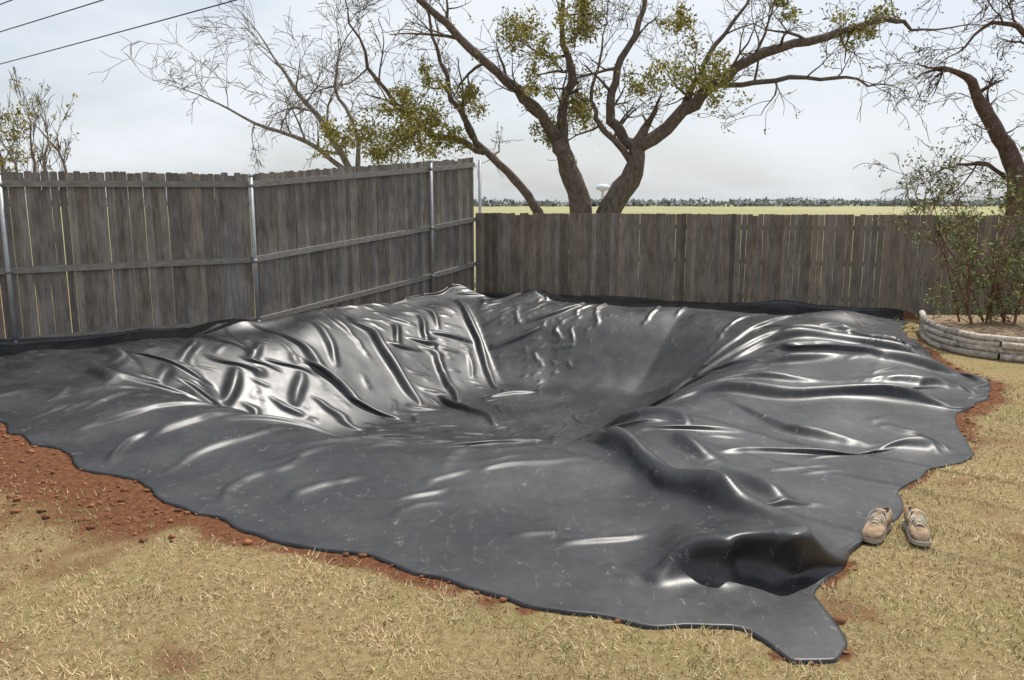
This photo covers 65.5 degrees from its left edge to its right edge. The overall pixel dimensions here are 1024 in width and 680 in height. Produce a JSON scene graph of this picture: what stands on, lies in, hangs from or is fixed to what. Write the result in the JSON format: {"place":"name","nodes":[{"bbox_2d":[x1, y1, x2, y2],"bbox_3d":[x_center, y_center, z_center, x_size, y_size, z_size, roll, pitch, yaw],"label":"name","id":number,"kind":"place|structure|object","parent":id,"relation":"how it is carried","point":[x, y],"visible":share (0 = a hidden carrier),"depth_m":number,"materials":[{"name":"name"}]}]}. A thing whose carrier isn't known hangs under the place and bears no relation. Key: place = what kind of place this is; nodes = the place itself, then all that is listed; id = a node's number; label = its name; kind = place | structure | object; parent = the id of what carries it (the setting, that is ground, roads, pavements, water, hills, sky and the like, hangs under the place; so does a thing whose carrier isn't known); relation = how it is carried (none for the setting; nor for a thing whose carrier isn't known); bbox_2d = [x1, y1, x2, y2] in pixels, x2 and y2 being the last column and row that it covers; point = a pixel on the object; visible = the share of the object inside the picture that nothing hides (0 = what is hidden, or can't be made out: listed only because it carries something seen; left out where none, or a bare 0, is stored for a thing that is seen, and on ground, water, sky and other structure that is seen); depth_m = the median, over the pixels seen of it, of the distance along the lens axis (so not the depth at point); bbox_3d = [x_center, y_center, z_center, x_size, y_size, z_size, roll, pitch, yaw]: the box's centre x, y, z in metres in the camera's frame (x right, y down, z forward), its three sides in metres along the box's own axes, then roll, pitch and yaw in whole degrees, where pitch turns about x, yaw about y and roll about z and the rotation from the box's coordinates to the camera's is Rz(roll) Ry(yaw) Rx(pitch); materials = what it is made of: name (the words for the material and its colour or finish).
{"place":"outdoors","nodes":[
{"label":"outdoors","id":0,"kind":"place"},
{"bbox_2d":[0,0,236,63],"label":"utility line","id":1,"kind":"object","parent":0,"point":[104,35],"visible":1,"depth_m":18.97,"materials":[{"name":"black metal"}]},
{"bbox_2d":[0,204,1023,679],"bbox_3d":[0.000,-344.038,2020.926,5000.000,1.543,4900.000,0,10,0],"label":"ground","id":2,"kind":"structure","parent":0,"point":[98,554],"depth_m":4.07,"materials":[{"name":"beige plant"}]},
{"bbox_2d":[0,65,80,282],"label":"leafing sapling","id":3,"kind":"object","parent":2,"relation":"on","point":[34,150],"visible":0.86,"depth_m":19.52,"materials":[{"name":"green plant"}]},
{"bbox_2d":[88,0,389,173],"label":"bare tree","id":4,"kind":"object","parent":2,"relation":"on","point":[318,116],"visible":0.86,"depth_m":22.79,"materials":[{"name":"brown plant"}]},
{"bbox_2d":[0,157,481,342],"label":"wooden privacy fence","id":5,"kind":"object","parent":2,"relation":"on","point":[349,235],"visible":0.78,"depth_m":12.14,"materials":[{"name":"grey wood"}]},
{"bbox_2d":[0,284,990,663],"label":"pond liner","id":6,"kind":"object","parent":2,"relation":"on","point":[662,464],"visible":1,"depth_m":6.90,"materials":[{"name":"plastic"}]},
{"bbox_2d":[0,348,1010,666],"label":"soil clods","id":7,"kind":"object","parent":2,"relation":"on","point":[346,554],"visible":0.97,"depth_m":5.22,"materials":[{"name":"brown soil"}]},
{"bbox_2d":[9,195,1005,206],"bbox_3d":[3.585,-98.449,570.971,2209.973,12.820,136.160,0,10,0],"label":"distant tree line","id":8,"kind":"object","parent":2,"relation":"on","point":[789,201],"visible":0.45,"depth_m":536.32,"materials":[{"name":"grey plant"}]},
{"bbox_2d":[299,0,1023,247],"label":"spreading tree","id":9,"kind":"object","parent":2,"relation":"on","point":[625,184],"visible":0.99,"depth_m":21.02,"materials":[{"name":"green plant"}]},
{"bbox_2d":[475,213,1023,314],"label":"wooden privacy fence","id":10,"kind":"object","parent":2,"relation":"on","point":[515,254],"visible":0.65,"depth_m":15.35,"materials":[{"name":"grey wood"}]},
{"bbox_2d":[861,507,892,543],"bbox_3d":[2.231,1.110,4.858,0.141,0.152,0.354,9,13,41],"label":"worn shoe","id":11,"kind":"object","parent":2,"relation":"on","point":[877,526],"visible":1,"depth_m":4.81,"materials":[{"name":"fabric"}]},
{"bbox_2d":[902,506,931,546],"bbox_3d":[2.460,1.113,4.839,0.141,0.152,0.353,2,10,12],"label":"worn shoe","id":12,"kind":"object","parent":2,"relation":"on","point":[915,527],"visible":1,"depth_m":4.79,"materials":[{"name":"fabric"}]},
{"bbox_2d":[853,0,1023,234],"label":"bare tree","id":13,"kind":"object","parent":2,"relation":"on","point":[1002,141],"visible":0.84,"depth_m":16.16,"materials":[{"name":"brown plant"}]},
{"bbox_2d":[918,310,1023,361],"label":"raised garden bed","id":14,"kind":"object","parent":2,"relation":"on","point":[981,339],"visible":0.99,"depth_m":10.83,"materials":[{"name":"grey stone"}]},
{"bbox_2d":[871,133,1023,332],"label":"rose bush","id":15,"kind":"object","parent":14,"relation":"in","point":[970,244],"visible":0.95,"depth_m":11.48,"materials":[{"name":"green plant"}]},
{"bbox_2d":[0,0,1023,203],"label":"sky","id":16,"kind":"structure","parent":0,"point":[124,121],"materials":[{"name":"white"}]},
{"bbox_2d":[596,184,609,197],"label":"water tower","id":17,"kind":"structure","parent":0,"point":[602,188],"depth_m":977.33,"materials":[{"name":"metal"}]}
]}

